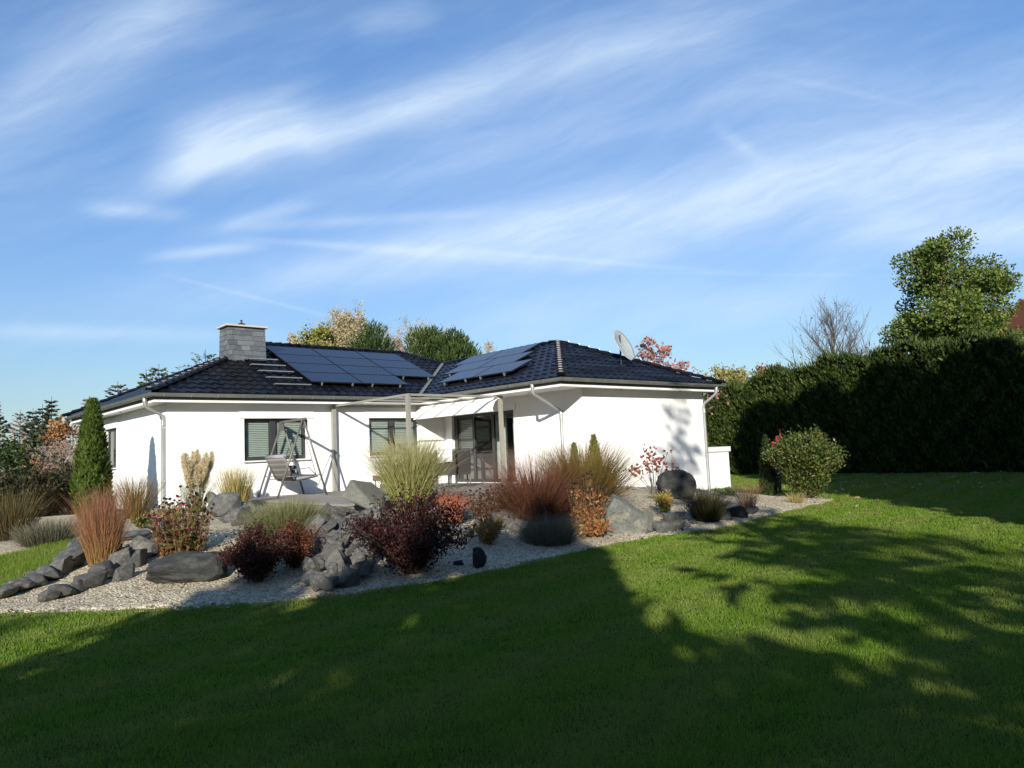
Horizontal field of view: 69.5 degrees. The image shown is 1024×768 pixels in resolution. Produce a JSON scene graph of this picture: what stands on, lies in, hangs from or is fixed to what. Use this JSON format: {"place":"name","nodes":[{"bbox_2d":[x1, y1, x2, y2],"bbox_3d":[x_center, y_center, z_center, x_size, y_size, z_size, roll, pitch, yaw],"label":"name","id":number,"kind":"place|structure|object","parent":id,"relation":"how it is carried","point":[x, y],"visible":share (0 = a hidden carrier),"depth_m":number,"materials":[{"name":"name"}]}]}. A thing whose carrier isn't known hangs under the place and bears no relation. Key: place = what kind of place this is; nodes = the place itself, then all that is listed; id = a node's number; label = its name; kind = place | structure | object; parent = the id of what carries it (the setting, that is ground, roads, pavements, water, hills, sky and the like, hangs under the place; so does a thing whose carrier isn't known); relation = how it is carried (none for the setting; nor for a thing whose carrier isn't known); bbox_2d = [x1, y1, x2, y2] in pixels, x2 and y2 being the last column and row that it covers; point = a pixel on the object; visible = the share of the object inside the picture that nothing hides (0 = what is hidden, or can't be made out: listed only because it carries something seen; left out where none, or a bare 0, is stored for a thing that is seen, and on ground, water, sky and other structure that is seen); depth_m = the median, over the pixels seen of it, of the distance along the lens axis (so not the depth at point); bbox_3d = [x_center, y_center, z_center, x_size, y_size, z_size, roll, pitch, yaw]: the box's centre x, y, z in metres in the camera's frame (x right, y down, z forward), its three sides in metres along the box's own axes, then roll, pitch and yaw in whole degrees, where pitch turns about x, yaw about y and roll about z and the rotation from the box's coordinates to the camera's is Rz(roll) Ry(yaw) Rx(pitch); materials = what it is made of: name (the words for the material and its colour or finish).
{"place":"outdoors","nodes":[
{"label":"outdoors","id":0,"kind":"place"},
{"bbox_2d":[0,484,65,541],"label":"ornamental grass","id":1,"kind":"object","parent":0,"point":[7,519],"depth_m":14.07,"materials":[{"name":"green plant"}]},
{"bbox_2d":[100,467,169,518],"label":"ornamental grass","id":2,"kind":"object","parent":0,"point":[141,506],"depth_m":16.47,"materials":[{"name":"brown plant"}]},
{"bbox_2d":[207,462,262,503],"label":"ornamental grass","id":3,"kind":"object","parent":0,"point":[238,486],"depth_m":17.09,"materials":[{"name":"yellow plant"}]},
{"bbox_2d":[337,430,478,511],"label":"ornamental grass","id":4,"kind":"object","parent":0,"point":[405,468],"depth_m":14.32,"materials":[{"name":"green plant"}]},
{"bbox_2d":[0,486,831,615],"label":"gravel bed","id":5,"kind":"object","parent":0,"point":[217,527],"visible":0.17,"depth_m":9.76,"materials":[{"name":"grey gravel"}]},
{"bbox_2d":[1,577,38,591],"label":"stone","id":6,"kind":"object","parent":5,"relation":"on","point":[24,583],"visible":0.69,"depth_m":9.47,"materials":[{"name":"grey stone"}]},
{"bbox_2d":[1,515,81,546],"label":"lavender","id":7,"kind":"object","parent":5,"relation":"on","point":[37,535],"visible":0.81,"depth_m":12.45,"materials":[{"name":"green plant"}]},
{"bbox_2d":[35,564,63,579],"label":"stone","id":8,"kind":"object","parent":5,"relation":"on","point":[47,571],"visible":0.81,"depth_m":10.01,"materials":[{"name":"grey stone"}]},
{"bbox_2d":[48,555,73,574],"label":"stone","id":9,"kind":"object","parent":5,"relation":"on","point":[63,565],"visible":0.68,"depth_m":10.29,"materials":[{"name":"grey stone"}]},
{"bbox_2d":[52,543,85,568],"bbox_3d":[-6.370,2.541,10.649,0.346,0.338,0.428,13,10,14],"label":"stone","id":10,"kind":"object","parent":5,"relation":"on","point":[75,552],"visible":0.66,"depth_m":10.61,"materials":[{"name":"grey stone"}]},
{"bbox_2d":[73,571,107,587],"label":"stone","id":11,"kind":"object","parent":5,"relation":"on","point":[93,579],"visible":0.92,"depth_m":9.39,"materials":[{"name":"grey stone"}]},
{"bbox_2d":[87,560,116,578],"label":"stone","id":12,"kind":"object","parent":5,"relation":"on","point":[109,566],"visible":0.52,"depth_m":9.74,"materials":[{"name":"grey stone"}]},
{"bbox_2d":[51,482,154,566],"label":"ornamental grass","id":13,"kind":"object","parent":5,"relation":"on","point":[102,537],"depth_m":10.59,"materials":[{"name":"brown plant"}]},
{"bbox_2d":[108,547,132,567],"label":"stone","id":14,"kind":"object","parent":5,"relation":"on","point":[120,558],"visible":0.51,"depth_m":10.22,"materials":[{"name":"grey stone"}]},
{"bbox_2d":[112,562,134,581],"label":"stone","id":15,"kind":"object","parent":5,"relation":"on","point":[124,572],"visible":0.9,"depth_m":9.64,"materials":[{"name":"grey stone"}]},
{"bbox_2d":[130,535,159,558],"bbox_3d":[-5.449,2.439,10.948,0.428,0.350,0.530,-3,11,-13],"label":"stone","id":16,"kind":"object","parent":5,"relation":"on","point":[139,542],"visible":0.51,"depth_m":10.82,"materials":[{"name":"grey stone"}]},
{"bbox_2d":[146,485,214,556],"bbox_3d":[-4.896,2.042,10.889,0.924,1.088,0.968,2,-7,-41],"label":"coneflower","id":17,"kind":"object","parent":5,"relation":"on","point":[185,537],"visible":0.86,"depth_m":10.75,"materials":[{"name":"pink plant"}]},
{"bbox_2d":[146,551,227,583],"bbox_3d":[-4.209,2.382,9.613,0.991,0.439,0.800,2,-3,-21],"label":"boulder","id":18,"kind":"object","parent":5,"relation":"on","point":[184,567],"visible":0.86,"depth_m":9.34,"materials":[{"name":"grey stone"}]},
{"bbox_2d":[172,449,220,512],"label":"pampas grass","id":19,"kind":"object","parent":5,"relation":"on","point":[196,470],"depth_m":16.94,"materials":[{"name":"beige plant"}]},
{"bbox_2d":[212,492,241,516],"bbox_3d":[-5.749,2.498,14.935,0.432,0.611,0.535,-9,2,31],"label":"boulder","id":20,"kind":"object","parent":5,"relation":"on","point":[225,503],"visible":0.72,"depth_m":14.79,"materials":[{"name":"grey stone"}]},
{"bbox_2d":[230,506,252,526],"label":"stone","id":21,"kind":"object","parent":5,"relation":"on","point":[235,512],"visible":0.71,"depth_m":13.12,"materials":[{"name":"grey stone"}]},
{"bbox_2d":[213,518,298,582],"bbox_3d":[-3.217,2.114,9.313,0.968,0.787,1.130,2,-7,-41],"label":"barberry","id":22,"kind":"object","parent":5,"relation":"on","point":[255,557],"visible":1,"depth_m":9.22,"materials":[{"name":"purple plant"}]},
{"bbox_2d":[221,494,341,538],"bbox_3d":[-3.546,2.055,11.419,2.019,0.707,1.972,2,-7,-41],"label":"lavender","id":23,"kind":"object","parent":5,"relation":"on","point":[276,516],"visible":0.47,"depth_m":11.18,"materials":[{"name":"green plant"}]},
{"bbox_2d":[267,514,324,567],"bbox_3d":[-2.927,2.106,9.871,0.808,0.741,0.724,-2,-5,-11],"label":"spirea","id":24,"kind":"object","parent":5,"relation":"on","point":[296,556],"visible":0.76,"depth_m":9.85,"materials":[{"name":"brown plant"}]},
{"bbox_2d":[299,514,329,535],"bbox_3d":[-2.961,2.220,11.131,0.511,0.421,0.413,-27,9,5],"label":"stone","id":25,"kind":"object","parent":5,"relation":"on","point":[320,520],"visible":0.33,"depth_m":11.06,"materials":[{"name":"grey stone"}]},
{"bbox_2d":[325,547,347,568],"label":"stone","id":26,"kind":"object","parent":5,"relation":"on","point":[334,555],"visible":0.61,"depth_m":9.13,"materials":[{"name":"grey stone"}]},
{"bbox_2d":[337,564,360,587],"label":"stone","id":27,"kind":"object","parent":5,"relation":"on","point":[352,576],"visible":0.85,"depth_m":8.96,"materials":[{"name":"grey stone"}]},
{"bbox_2d":[341,480,386,512],"bbox_3d":[-2.892,2.261,14.646,0.891,0.726,0.720,1,-17,1],"label":"boulder","id":28,"kind":"object","parent":5,"relation":"on","point":[359,493],"visible":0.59,"depth_m":14.46,"materials":[{"name":"stone"}]},
{"bbox_2d":[335,477,480,575],"bbox_3d":[-1.363,1.857,9.667,1.962,1.283,2.027,2,-7,-41],"label":"barberry","id":29,"kind":"object","parent":5,"relation":"on","point":[404,545],"visible":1,"depth_m":9.52,"materials":[{"name":"purple plant"}]},
{"bbox_2d":[428,489,470,523],"bbox_3d":[-1.125,2.136,12.811,0.895,0.723,0.806,0,-6,-27],"label":"spirea","id":30,"kind":"object","parent":5,"relation":"on","point":[448,505],"visible":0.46,"depth_m":12.79,"materials":[{"name":"red plant"}]},
{"bbox_2d":[428,476,475,506],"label":"ornamental grass","id":31,"kind":"object","parent":5,"relation":"on","point":[441,496],"depth_m":15.32,"materials":[{"name":"plant"}]},
{"bbox_2d":[460,485,511,516],"bbox_3d":[-0.463,2.248,14.059,1.017,0.631,1.070,-3,-5,3],"label":"coneflower","id":32,"kind":"object","parent":5,"relation":"on","point":[478,509],"visible":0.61,"depth_m":13.75,"materials":[{"name":"red plant"}]},
{"bbox_2d":[469,512,506,544],"bbox_3d":[-0.398,2.304,11.769,0.652,0.553,0.697,2,-7,-41],"label":"perennial","id":33,"kind":"object","parent":5,"relation":"on","point":[487,532],"visible":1,"depth_m":11.69,"materials":[{"name":"green plant"}]},
{"bbox_2d":[450,440,630,535],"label":"ornamental grass","id":34,"kind":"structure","parent":5,"relation":"on","point":[529,496],"depth_m":13.54,"materials":[{"name":"brown plant"}]},
{"bbox_2d":[506,512,592,546],"bbox_3d":[0.607,2.336,12.064,1.608,0.541,1.596,2,-7,-41],"label":"lavender","id":35,"kind":"object","parent":5,"relation":"on","point":[546,534],"visible":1,"depth_m":11.80,"materials":[{"name":"green plant"}]},
{"bbox_2d":[565,470,609,529],"bbox_3d":[1.343,2.119,13.082,0.765,1.176,0.883,2,-7,-41],"label":"coneflower","id":36,"kind":"object","parent":5,"relation":"on","point":[580,510],"visible":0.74,"depth_m":12.99,"materials":[{"name":"orange plant"}]},
{"bbox_2d":[509,433,668,511],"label":"ornamental grass","id":37,"kind":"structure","parent":5,"relation":"on","point":[611,480],"depth_m":14.48,"materials":[{"name":"green plant"}]},
{"bbox_2d":[572,516,613,537],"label":"perennial","id":38,"kind":"object","parent":5,"relation":"on","point":[598,527],"visible":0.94,"depth_m":12.56,"materials":[{"name":"orange plant"}]},
{"bbox_2d":[603,494,647,533],"bbox_3d":[2.028,2.352,13.356,0.812,0.779,0.656,-6,5,0],"label":"boulder","id":39,"kind":"object","parent":5,"relation":"on","point":[625,516],"visible":0.76,"depth_m":13.05,"materials":[{"name":"stone"}]},
{"bbox_2d":[624,444,678,494],"bbox_3d":[3.404,2.048,17.784,1.418,1.255,1.366,-3,-5,10],"label":"hydrangea","id":40,"kind":"object","parent":5,"relation":"on","point":[654,461],"visible":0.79,"depth_m":17.75,"materials":[{"name":"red plant"}]},
{"bbox_2d":[651,489,674,512],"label":"perennial","id":41,"kind":"object","parent":5,"relation":"on","point":[665,504],"visible":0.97,"depth_m":15.03,"materials":[{"name":"yellow plant"}]},
{"bbox_2d":[656,469,696,498],"bbox_3d":[3.876,2.398,17.569,0.888,0.716,0.717,-5,-8,0],"label":"boulder","id":42,"kind":"object","parent":5,"relation":"on","point":[683,480],"visible":0.81,"depth_m":17.23,"materials":[{"name":"grey stone"}]},
{"bbox_2d":[671,486,739,522],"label":"ornamental grass","id":43,"kind":"object","parent":5,"relation":"on","point":[705,510],"depth_m":14.38,"materials":[{"name":"green plant"}]},
{"bbox_2d":[726,478,767,508],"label":"ornamental grass","id":44,"kind":"object","parent":5,"relation":"on","point":[747,502],"depth_m":16.45,"materials":[{"name":"beige plant"}]},
{"bbox_2d":[761,424,850,498],"bbox_3d":[7.626,2.001,19.083,2.159,1.952,2.174,-1,-6,-19],"label":"laurel","id":45,"kind":"object","parent":5,"relation":"on","point":[804,463],"visible":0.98,"depth_m":18.81,"materials":[{"name":"green plant"}]},
{"bbox_2d":[0,471,1023,767],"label":"lawn","id":46,"kind":"structure","parent":0,"point":[718,728],"depth_m":5.41,"materials":[{"name":"plant"}]},
{"bbox_2d":[0,405,27,480],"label":"spruce tree","id":47,"kind":"object","parent":46,"relation":"on","point":[5,427],"visible":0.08,"depth_m":34.08,"materials":[{"name":"green plant"}]},
{"bbox_2d":[0,430,39,482],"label":"tree","id":48,"kind":"object","parent":46,"relation":"on","point":[12,451],"visible":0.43,"depth_m":29.93,"materials":[{"name":"green plant"}]},
{"bbox_2d":[7,411,47,475],"bbox_3d":[-25.861,5.138,39.620,4.095,7.712,4.106,2,-7,-41],"label":"spruce tree","id":49,"kind":"object","parent":46,"relation":"on","point":[23,427],"visible":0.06,"depth_m":39.69,"materials":[{"name":"green plant"}]},
{"bbox_2d":[0,466,69,516],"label":"dark bush","id":50,"kind":"object","parent":46,"relation":"on","point":[6,484],"visible":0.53,"depth_m":19.51,"materials":[{"name":"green plant"}]},
{"bbox_2d":[21,404,56,478],"bbox_3d":[-24.129,4.868,37.633,3.903,7.735,3.931,-3,-5,9],"label":"spruce tree","id":51,"kind":"object","parent":46,"relation":"on","point":[36,422],"visible":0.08,"depth_m":37.59,"materials":[{"name":"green plant"}]},
{"bbox_2d":[8,468,71,516],"bbox_3d":[-12.994,3.034,20.666,2.512,1.405,2.472,-5,-6,25],"label":"dark bush","id":52,"kind":"object","parent":46,"relation":"on","point":[56,507],"visible":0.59,"depth_m":20.23,"materials":[{"name":"brown plant"}]},
{"bbox_2d":[13,429,77,473],"bbox_3d":[-19.164,4.733,31.782,4.662,6.250,4.624,-2,-5,-4],"label":"bare tree","id":53,"kind":"object","parent":46,"relation":"on","point":[67,447],"visible":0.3,"depth_m":31.60,"materials":[{"name":"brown plant"}]},
{"bbox_2d":[25,396,71,474],"bbox_3d":[-22.330,4.532,35.697,3.572,7.894,3.952,2,-7,-41],"label":"spruce tree","id":54,"kind":"object","parent":46,"relation":"on","point":[45,422],"visible":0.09,"depth_m":35.69,"materials":[{"name":"green plant"}]},
{"bbox_2d":[22,409,79,473],"bbox_3d":[-20.512,4.604,33.589,2.395,7.027,2.785,-4,-5,15],"label":"tree","id":55,"kind":"object","parent":46,"relation":"on","point":[56,430],"visible":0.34,"depth_m":33.66,"materials":[{"name":"orange plant"}]},
{"bbox_2d":[68,397,113,519],"bbox_3d":[-9.796,1.767,17.209,0.952,2.977,0.985,2,-7,-41],"label":"thuja","id":56,"kind":"object","parent":46,"relation":"on","point":[92,466],"visible":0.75,"depth_m":17.00,"materials":[{"name":"green plant"}]},
{"bbox_2d":[294,322,338,346],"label":"poplar tree","id":57,"kind":"object","parent":46,"relation":"on","point":[321,332],"visible":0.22,"depth_m":42.33,"materials":[{"name":"yellow plant"}]},
{"bbox_2d":[301,299,376,346],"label":"birch tree","id":58,"kind":"object","parent":46,"relation":"on","point":[337,320],"visible":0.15,"depth_m":43.41,"materials":[{"name":"beige plant"}]},
{"bbox_2d":[317,307,405,346],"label":"birch tree","id":59,"kind":"object","parent":46,"relation":"on","point":[355,328],"visible":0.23,"depth_m":43.84,"materials":[{"name":"beige plant"}]},
{"bbox_2d":[346,319,398,350],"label":"pine tree","id":60,"kind":"object","parent":46,"relation":"on","point":[373,340],"visible":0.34,"depth_m":39.53,"materials":[{"name":"green plant"}]},
{"bbox_2d":[249,483,520,509],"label":"terrace","id":61,"kind":"structure","parent":46,"relation":"on","point":[336,499],"depth_m":18.53,"materials":[{"name":"grey stone"}]},
{"bbox_2d":[257,417,327,498],"bbox_3d":[-5.941,1.985,19.841,1.521,2.059,1.813,2,-7,-41],"label":"garden swing","id":62,"kind":"object","parent":61,"relation":"on","point":[278,466],"visible":0.99,"depth_m":19.56,"materials":[{"name":"grey metal"}]},
{"bbox_2d":[331,393,505,490],"bbox_3d":[-2.742,1.732,21.235,3.250,2.520,4.060,2,-7,-41],"label":"pergola","id":63,"kind":"object","parent":61,"relation":"on","point":[407,403],"visible":0.86,"depth_m":20.83,"materials":[{"name":"paint"}]},
{"bbox_2d":[413,398,498,419],"bbox_3d":[-1.757,0.750,22.227,0.290,0.432,3.940,2,-7,-41],"label":"awning","id":64,"kind":"object","parent":63,"relation":"attached to","point":[482,405],"visible":1,"depth_m":22.06,"materials":[{"name":"fabric"}]},
{"bbox_2d":[448,450,471,487],"bbox_3d":[-1.468,2.356,20.512,0.640,1.036,0.674,-1,-5,-12],"label":"rattan armchair","id":65,"kind":"object","parent":61,"relation":"on","point":[463,468],"visible":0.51,"depth_m":20.27,"materials":[{"name":"grey wicker"}]},
{"bbox_2d":[62,320,724,509],"bbox_3d":[-4.262,1.101,24.383,15.551,6.280,16.253,2,-7,-41],"label":"bungalow","id":66,"kind":"object","parent":46,"relation":"on","point":[242,396],"visible":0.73,"depth_m":21.35,"materials":[{"name":"paint"}]},
{"bbox_2d":[108,429,116,468],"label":"window","id":67,"kind":"structure","parent":66,"relation":"in","point":[112,433],"depth_m":23.79,"materials":[{"name":"white glass"}]},
{"bbox_2d":[243,419,309,461],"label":"window","id":68,"kind":"structure","parent":66,"relation":"in","point":[260,435],"depth_m":20.65,"materials":[{"name":"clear glass"}]},
{"bbox_2d":[266,346,320,355],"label":"solar panel","id":69,"kind":"object","parent":66,"relation":"attached to","point":[274,350],"visible":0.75,"depth_m":24.58,"materials":[{"name":"blue glass"}]},
{"bbox_2d":[275,354,334,364],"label":"solar panel","id":70,"kind":"object","parent":66,"relation":"on","point":[286,358],"visible":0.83,"depth_m":23.90,"materials":[{"name":"blue glass"}]},
{"bbox_2d":[286,362,347,373],"bbox_3d":[-6.126,-0.445,23.269,1.684,0.493,0.892,2,-7,-41],"label":"solar panel","id":71,"kind":"object","parent":66,"relation":"attached to","point":[307,367],"visible":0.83,"depth_m":23.22,"materials":[{"name":"blue glass"}]},
{"bbox_2d":[299,372,361,385],"bbox_3d":[-5.541,-0.144,22.596,1.684,0.493,0.892,2,-7,-41],"label":"solar panel","id":72,"kind":"object","parent":66,"relation":"on","point":[317,377],"visible":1,"depth_m":22.52,"materials":[{"name":"blue glass"}]},
{"bbox_2d":[312,349,366,358],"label":"solar panel","id":73,"kind":"object","parent":66,"relation":"attached to","point":[336,353],"visible":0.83,"depth_m":25.72,"materials":[{"name":"blue glass"}]},
{"bbox_2d":[324,357,379,366],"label":"solar panel","id":74,"kind":"object","parent":66,"relation":"on","point":[350,361],"visible":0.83,"depth_m":25.06,"materials":[{"name":"blue glass"}]},
{"bbox_2d":[336,365,393,375],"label":"solar panel","id":75,"kind":"object","parent":66,"relation":"attached to","point":[367,370],"visible":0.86,"depth_m":24.37,"materials":[{"name":"blue glass"}]},
{"bbox_2d":[350,374,408,387],"bbox_3d":[-4.258,-0.097,23.732,1.684,0.493,0.892,2,-7,-41],"label":"solar panel","id":76,"kind":"object","parent":66,"relation":"on","point":[371,380],"visible":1,"depth_m":23.67,"materials":[{"name":"blue glass"}]},
{"bbox_2d":[356,351,406,360],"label":"solar panel","id":77,"kind":"object","parent":66,"relation":"on","point":[380,356],"visible":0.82,"depth_m":26.86,"materials":[{"name":"blue glass"}]},
{"bbox_2d":[369,418,416,456],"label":"window","id":78,"kind":"structure","parent":66,"relation":"in","point":[377,426],"depth_m":23.24,"materials":[{"name":"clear glass"}]},
{"bbox_2d":[368,359,420,368],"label":"solar panel","id":79,"kind":"object","parent":66,"relation":"on","point":[394,364],"visible":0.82,"depth_m":26.18,"materials":[{"name":"blue glass"}]},
{"bbox_2d":[382,367,435,379],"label":"solar panel","id":80,"kind":"object","parent":66,"relation":"on","point":[406,372],"visible":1,"depth_m":25.48,"materials":[{"name":"blue glass"}]},
{"bbox_2d":[438,366,491,385],"bbox_3d":[-1.486,-0.247,23.486,0.947,0.518,1.804,2,-7,-41],"label":"solar panel","id":81,"kind":"object","parent":66,"relation":"on","point":[466,375],"visible":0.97,"depth_m":23.41,"materials":[{"name":"blue glass"}]},
{"bbox_2d":[443,358,494,376],"bbox_3d":[-1.425,-0.537,24.788,0.947,0.518,1.804,2,-7,-41],"label":"solar panel","id":82,"kind":"object","parent":66,"relation":"on","point":[469,366],"visible":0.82,"depth_m":24.79,"materials":[{"name":"blue glass"}]},
{"bbox_2d":[454,410,515,481],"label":"terrace door","id":83,"kind":"structure","parent":66,"relation":"in","point":[481,429],"depth_m":24.26,"materials":[{"name":"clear glass"}]},
{"bbox_2d":[473,358,533,379],"bbox_3d":[-0.275,-0.424,22.125,0.947,0.518,1.804,2,-7,-41],"label":"solar panel","id":84,"kind":"object","parent":66,"relation":"on","point":[505,368],"visible":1,"depth_m":22.00,"materials":[{"name":"blue glass"}]},
{"bbox_2d":[478,351,534,367],"bbox_3d":[-0.214,-0.715,23.428,0.947,0.518,1.804,2,-7,-41],"label":"solar panel","id":85,"kind":"object","parent":66,"relation":"on","point":[508,359],"visible":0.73,"depth_m":23.34,"materials":[{"name":"blue glass"}]},
{"bbox_2d":[486,342,540,359],"bbox_3d":[0.032,-1.032,24.522,0.947,0.518,1.804,2,-7,-41],"label":"solar panel","id":86,"kind":"object","parent":66,"relation":"on","point":[515,350],"visible":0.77,"depth_m":24.44,"materials":[{"name":"blue glass"}]},
{"bbox_2d":[613,330,647,366],"bbox_3d":[3.479,-1.087,22.220,0.830,1.209,0.991,0,-6,-21],"label":"satellite dish","id":87,"kind":"object","parent":66,"relation":"attached to","point":[624,345],"visible":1,"depth_m":22.46,"materials":[{"name":"metal"}]},
{"bbox_2d":[380,313,453,352],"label":"birch tree","id":88,"kind":"object","parent":46,"relation":"on","point":[407,328],"visible":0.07,"depth_m":45.74,"materials":[{"name":"beige plant"}]},
{"bbox_2d":[402,324,444,360],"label":"pine tree","id":89,"kind":"object","parent":46,"relation":"on","point":[424,340],"visible":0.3,"depth_m":39.13,"materials":[{"name":"green plant"}]},
{"bbox_2d":[430,326,482,361],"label":"pine tree","id":90,"kind":"object","parent":46,"relation":"on","point":[458,345],"visible":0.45,"depth_m":38.33,"materials":[{"name":"green plant"}]},
{"bbox_2d":[634,336,731,414],"bbox_3d":[6.383,1.627,30.027,5.155,7.122,5.063,-4,-5,18],"label":"maple tree","id":91,"kind":"object","parent":46,"relation":"on","point":[663,350],"visible":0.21,"depth_m":29.58,"materials":[{"name":"red plant"}]},
{"bbox_2d":[708,446,730,488],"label":"wall","id":92,"kind":"structure","parent":46,"relation":"on","point":[719,467],"depth_m":25.56,"materials":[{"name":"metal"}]},
{"bbox_2d":[709,453,729,488],"bbox_3d":[7.166,3.006,25.524,0.820,1.180,0.061,-1,-6,-20],"label":"door","id":93,"kind":"structure","parent":92,"relation":"in","point":[718,463],"depth_m":25.55,"materials":[{"name":"paint"}]},
{"bbox_2d":[693,362,750,401],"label":"poplar tree","id":94,"kind":"object","parent":46,"relation":"on","point":[736,374],"visible":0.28,"depth_m":39.54,"materials":[{"name":"yellow plant"}]},
{"bbox_2d":[757,434,778,495],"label":"thuja","id":95,"kind":"object","parent":46,"relation":"on","point":[768,475],"visible":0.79,"depth_m":20.24,"materials":[{"name":"green plant"}]},
{"bbox_2d":[770,289,911,367],"bbox_3d":[15.559,0.406,34.734,6.590,9.554,4.963,-3,-5,7],"label":"bare tree","id":96,"kind":"object","parent":46,"relation":"on","point":[833,339],"visible":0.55,"depth_m":34.69,"materials":[{"name":"grey plant"}]},
{"bbox_2d":[702,326,1023,473],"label":"hedge","id":97,"kind":"object","parent":46,"relation":"on","point":[946,405],"visible":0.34,"depth_m":30.44,"materials":[{"name":"green plant"}]},
{"bbox_2d":[754,470,1021,515],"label":"fallen leaves","id":98,"kind":"object","parent":46,"relation":"on","point":[930,482],"visible":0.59,"depth_m":22.48,"materials":[{"name":"brown plant"}]},
{"bbox_2d":[877,226,1022,352],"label":"oak tree","id":99,"kind":"object","parent":46,"relation":"on","point":[935,277],"visible":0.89,"depth_m":32.38,"materials":[{"name":"green plant"}]},
{"bbox_2d":[991,299,1023,336],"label":"neighbour house","id":100,"kind":"structure","parent":46,"relation":"on","point":[1017,321],"depth_m":52.35,"materials":[{"name":"red brick"}]},
{"bbox_2d":[0,0,1023,471],"label":"sky","id":101,"kind":"structure","parent":0,"point":[687,176],"materials":[{"name":"blue"}]},
{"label":"grass patch ground","id":102,"kind":"structure","parent":0,"visible":0},
{"bbox_2d":[0,537,74,586],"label":"short grass","id":103,"kind":"structure","parent":102,"relation":"on","point":[15,565],"depth_m":11.18,"materials":[{"name":"green plant"}]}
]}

